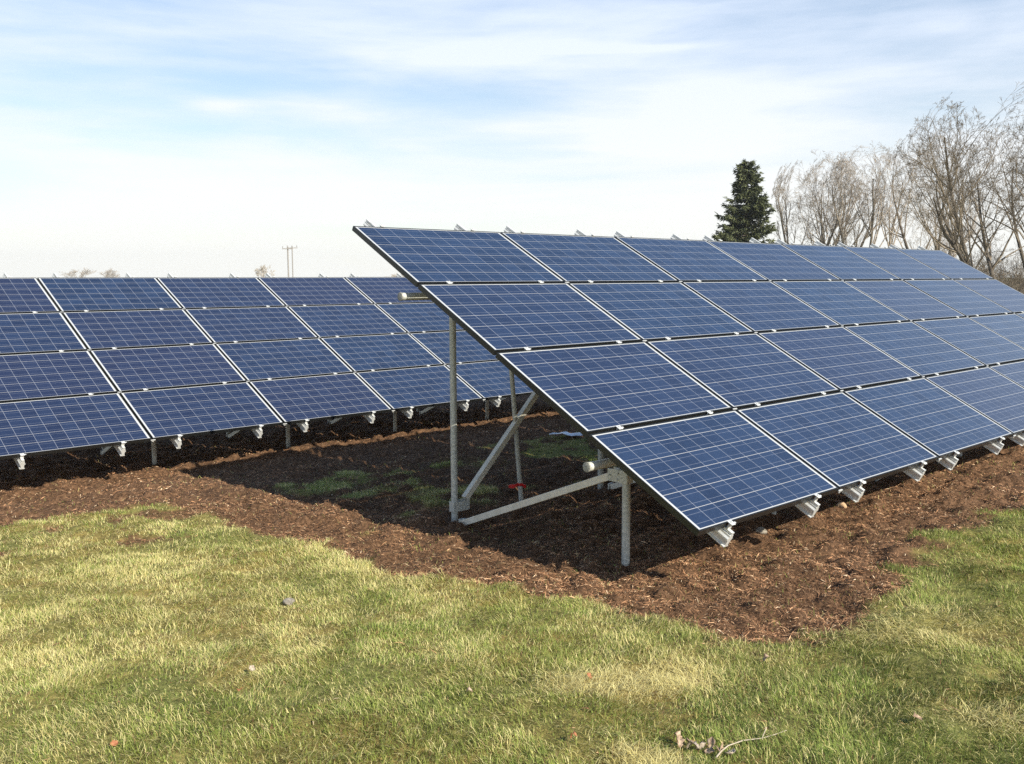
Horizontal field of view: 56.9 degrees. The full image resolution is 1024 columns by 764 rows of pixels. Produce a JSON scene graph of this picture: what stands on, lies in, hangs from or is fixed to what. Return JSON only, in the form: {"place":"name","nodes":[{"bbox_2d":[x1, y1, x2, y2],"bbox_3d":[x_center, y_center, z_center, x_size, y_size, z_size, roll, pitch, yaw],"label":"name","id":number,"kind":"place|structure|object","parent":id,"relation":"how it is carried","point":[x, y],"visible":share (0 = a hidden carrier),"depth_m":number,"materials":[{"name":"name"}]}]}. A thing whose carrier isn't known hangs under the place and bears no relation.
{"place":"outdoors","nodes":[
{"label":"outdoors","id":0,"kind":"place"},
{"bbox_2d":[0,278,1023,763],"bbox_3d":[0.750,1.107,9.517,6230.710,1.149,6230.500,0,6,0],"label":"ground","id":1,"kind":"structure","parent":0,"point":[348,428],"depth_m":6.17,"materials":[{"name":"green plant"}]},
{"bbox_2d":[62,267,95,276],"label":"bare tree","id":2,"kind":"object","parent":1,"relation":"on","point":[86,272],"visible":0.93,"depth_m":327.14,"materials":[{"name":"grey plant"}]},
{"bbox_2d":[99,268,119,276],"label":"bare tree","id":3,"kind":"object","parent":1,"relation":"on","point":[107,274],"visible":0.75,"depth_m":336.39,"materials":[{"name":"grey plant"}]},
{"bbox_2d":[110,739,117,746],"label":"dry leaf","id":4,"kind":"object","parent":1,"relation":"on","point":[114,742],"visible":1,"depth_m":3.91,"materials":[{"name":"orange plant"}]},
{"bbox_2d":[254,265,274,276],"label":"bare tree","id":5,"kind":"object","parent":1,"relation":"on","point":[262,269],"visible":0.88,"depth_m":297.84,"materials":[{"name":"grey plant"}]},
{"bbox_2d":[0,273,532,468],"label":"solar array","id":6,"kind":"object","parent":1,"relation":"on","point":[106,364],"visible":0.66,"depth_m":12.75,"materials":[{"name":"blue"}]},
{"bbox_2d":[282,246,292,276],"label":"utility pole","id":7,"kind":"object","parent":1,"relation":"on","point":[287,248],"visible":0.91,"depth_m":227.93,"materials":[{"name":"grey wood"}]},
{"bbox_2d":[283,598,294,605],"bbox_3d":[-1.370,1.351,5.779,0.069,0.060,0.071,2,7,21],"label":"rock","id":8,"kind":"object","parent":1,"relation":"on","point":[288,601],"visible":0.94,"depth_m":5.76,"materials":[{"name":"grey stone"}]},
{"bbox_2d":[287,245,296,276],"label":"utility pole","id":9,"kind":"object","parent":1,"relation":"on","point":[292,258],"visible":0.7,"depth_m":233.90,"materials":[{"name":"grey wood"}]},
{"bbox_2d":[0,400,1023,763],"bbox_3d":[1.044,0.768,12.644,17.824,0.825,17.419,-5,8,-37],"label":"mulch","id":10,"kind":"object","parent":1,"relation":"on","point":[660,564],"visible":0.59,"depth_m":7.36,"materials":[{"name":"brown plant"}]},
{"bbox_2d":[836,502,846,508],"bbox_3d":[2.786,1.046,7.982,0.085,0.068,0.105,1,6,9],"label":"rock","id":11,"kind":"object","parent":10,"relation":"on","point":[843,505],"visible":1,"depth_m":7.96,"materials":[{"name":"beige stone"}]},
{"bbox_2d":[549,432,581,435],"bbox_3d":[0.798,0.701,12.801,0.590,0.029,0.229,1,6,11],"label":"plastic scrap","id":12,"kind":"object","parent":1,"relation":"on","point":[573,434],"visible":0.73,"depth_m":12.77,"materials":[{"name":"blue plastic"}]},
{"bbox_2d":[674,731,681,738],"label":"dry leaf","id":13,"kind":"object","parent":1,"relation":"on","point":[678,733],"visible":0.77,"depth_m":3.78,"materials":[{"name":"beige plant"}]},
{"bbox_2d":[677,737,684,747],"bbox_3d":[0.662,1.418,3.727,0.030,0.033,0.040,5,8,41],"label":"dry leaf","id":14,"kind":"object","parent":1,"relation":"on","point":[680,742],"visible":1,"depth_m":3.73,"materials":[{"name":"beige plant"}]},
{"bbox_2d":[352,219,1023,565],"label":"solar array","id":15,"kind":"object","parent":1,"relation":"on","point":[716,391],"visible":0.98,"depth_m":8.17,"materials":[{"name":"blue"}]},
{"bbox_2d":[509,483,525,487],"bbox_3d":[0.048,0.926,8.469,0.156,0.042,0.069,0,6,0],"label":"ribbon","id":16,"kind":"object","parent":15,"relation":"attached to","point":[516,485],"visible":1,"depth_m":8.45,"materials":[{"name":"red"}]},
{"bbox_2d":[686,740,698,748],"bbox_3d":[0.708,1.419,3.700,0.047,0.048,0.044,0,6,0],"label":"dry leaf","id":17,"kind":"object","parent":1,"relation":"on","point":[690,743],"visible":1,"depth_m":3.70,"materials":[{"name":"beige plant"}]},
{"bbox_2d":[694,741,706,750],"bbox_3d":[0.735,1.426,3.714,0.044,0.038,0.039,-4,7,-28],"label":"dry leaf","id":18,"kind":"object","parent":1,"relation":"on","point":[702,745],"visible":0.98,"depth_m":3.70,"materials":[{"name":"beige plant"}]},
{"bbox_2d":[704,746,714,753],"bbox_3d":[0.765,1.428,3.666,0.029,0.024,0.037,-3,7,-21],"label":"dry leaf","id":19,"kind":"object","parent":1,"relation":"on","point":[709,750],"visible":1,"depth_m":3.67,"materials":[{"name":"grey plant"}]},
{"bbox_2d":[707,736,714,746],"bbox_3d":[0.784,1.422,3.727,0.032,0.036,0.035,0,6,0],"label":"dry leaf","id":20,"kind":"object","parent":1,"relation":"on","point":[711,741],"visible":0.88,"depth_m":3.73,"materials":[{"name":"brown plant"}]},
{"bbox_2d":[715,742,723,752],"bbox_3d":[0.804,1.414,3.650,0.040,0.054,0.039,-3,7,-27],"label":"dry leaf","id":21,"kind":"object","parent":1,"relation":"on","point":[721,748],"visible":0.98,"depth_m":3.65,"materials":[{"name":"beige plant"}]},
{"bbox_2d":[725,748,735,754],"bbox_3d":[0.834,1.414,3.615,0.043,0.023,0.044,0,6,0],"label":"dry leaf","id":22,"kind":"object","parent":1,"relation":"on","point":[730,752],"visible":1,"depth_m":3.61,"materials":[{"name":"beige plant"}]},
{"bbox_2d":[711,158,777,242],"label":"spruce tree","id":23,"kind":"object","parent":1,"relation":"on","point":[740,220],"visible":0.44,"depth_m":58.60,"materials":[{"name":"green plant"}]},
{"bbox_2d":[716,727,786,757],"bbox_3d":[0.924,1.401,3.699,0.375,0.030,0.050,-4,7,-31],"label":"stick","id":24,"kind":"object","parent":1,"relation":"on","point":[719,753],"visible":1,"depth_m":3.70,"materials":[{"name":"beige wood"}]},
{"bbox_2d":[756,527,766,533],"bbox_3d":[1.903,1.140,7.214,0.090,0.068,0.070,3,7,30],"label":"rock","id":25,"kind":"object","parent":1,"relation":"on","point":[761,530],"visible":0.86,"depth_m":7.20,"materials":[{"name":"grey stone"}]},
{"bbox_2d":[771,150,869,246],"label":"bare tree","id":26,"kind":"object","parent":1,"relation":"on","point":[832,230],"visible":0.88,"depth_m":64.80,"materials":[{"name":"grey plant"}]},
{"bbox_2d":[796,154,886,246],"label":"bare tree","id":27,"kind":"object","parent":1,"relation":"on","point":[820,218],"visible":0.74,"depth_m":63.41,"materials":[{"name":"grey plant"}]},
{"bbox_2d":[823,146,885,246],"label":"bare tree","id":28,"kind":"object","parent":1,"relation":"on","point":[837,181],"visible":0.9,"depth_m":61.64,"materials":[{"name":"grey plant"}]},
{"bbox_2d":[842,140,920,246],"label":"bare tree","id":29,"kind":"object","parent":1,"relation":"on","point":[880,194],"visible":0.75,"depth_m":60.56,"materials":[{"name":"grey plant"}]},
{"bbox_2d":[913,712,921,719],"bbox_3d":[1.627,1.340,3.787,0.032,0.028,0.039,3,7,29],"label":"dry leaf","id":30,"kind":"object","parent":1,"relation":"on","point":[917,716],"visible":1,"depth_m":3.79,"materials":[{"name":"beige plant"}]},
{"bbox_2d":[877,129,983,254],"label":"bare tree","id":31,"kind":"object","parent":1,"relation":"on","point":[902,234],"visible":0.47,"depth_m":59.34,"materials":[{"name":"brown plant"}]},
{"bbox_2d":[904,182,956,250],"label":"bare tree","id":32,"kind":"object","parent":1,"relation":"on","point":[927,245],"visible":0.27,"depth_m":62.74,"materials":[{"name":"brown plant"}]},
{"bbox_2d":[908,182,979,256],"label":"bare tree","id":33,"kind":"object","parent":1,"relation":"on","point":[951,253],"visible":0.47,"depth_m":56.58,"materials":[{"name":"brown plant"}]},
{"bbox_2d":[891,82,1023,292],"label":"bare tree","id":34,"kind":"object","parent":1,"relation":"on","point":[952,236],"visible":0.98,"depth_m":39.49,"materials":[{"name":"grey plant"}]},
{"bbox_2d":[906,236,1023,290],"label":"brushwood","id":35,"kind":"object","parent":1,"relation":"on","point":[1002,275],"visible":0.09,"depth_m":47.38,"materials":[{"name":"brown plant"}]},
{"bbox_2d":[959,118,1023,268],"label":"bare tree","id":36,"kind":"object","parent":1,"relation":"on","point":[1018,241],"visible":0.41,"depth_m":46.28,"materials":[{"name":"brown plant"}]},
{"bbox_2d":[970,262,1023,293],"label":"brushwood","id":37,"kind":"object","parent":1,"relation":"on","point":[1012,283],"visible":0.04,"depth_m":35.20,"materials":[{"name":"plant"}]},
{"bbox_2d":[0,412,1023,763],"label":"grass","id":38,"kind":"structure","parent":0,"point":[656,680],"depth_m":4.68,"materials":[{"name":"green plant"}]},
{"bbox_2d":[0,0,1023,277],"label":"sky","id":39,"kind":"structure","parent":0,"point":[139,138],"materials":[{"name":"blue"}]}
]}

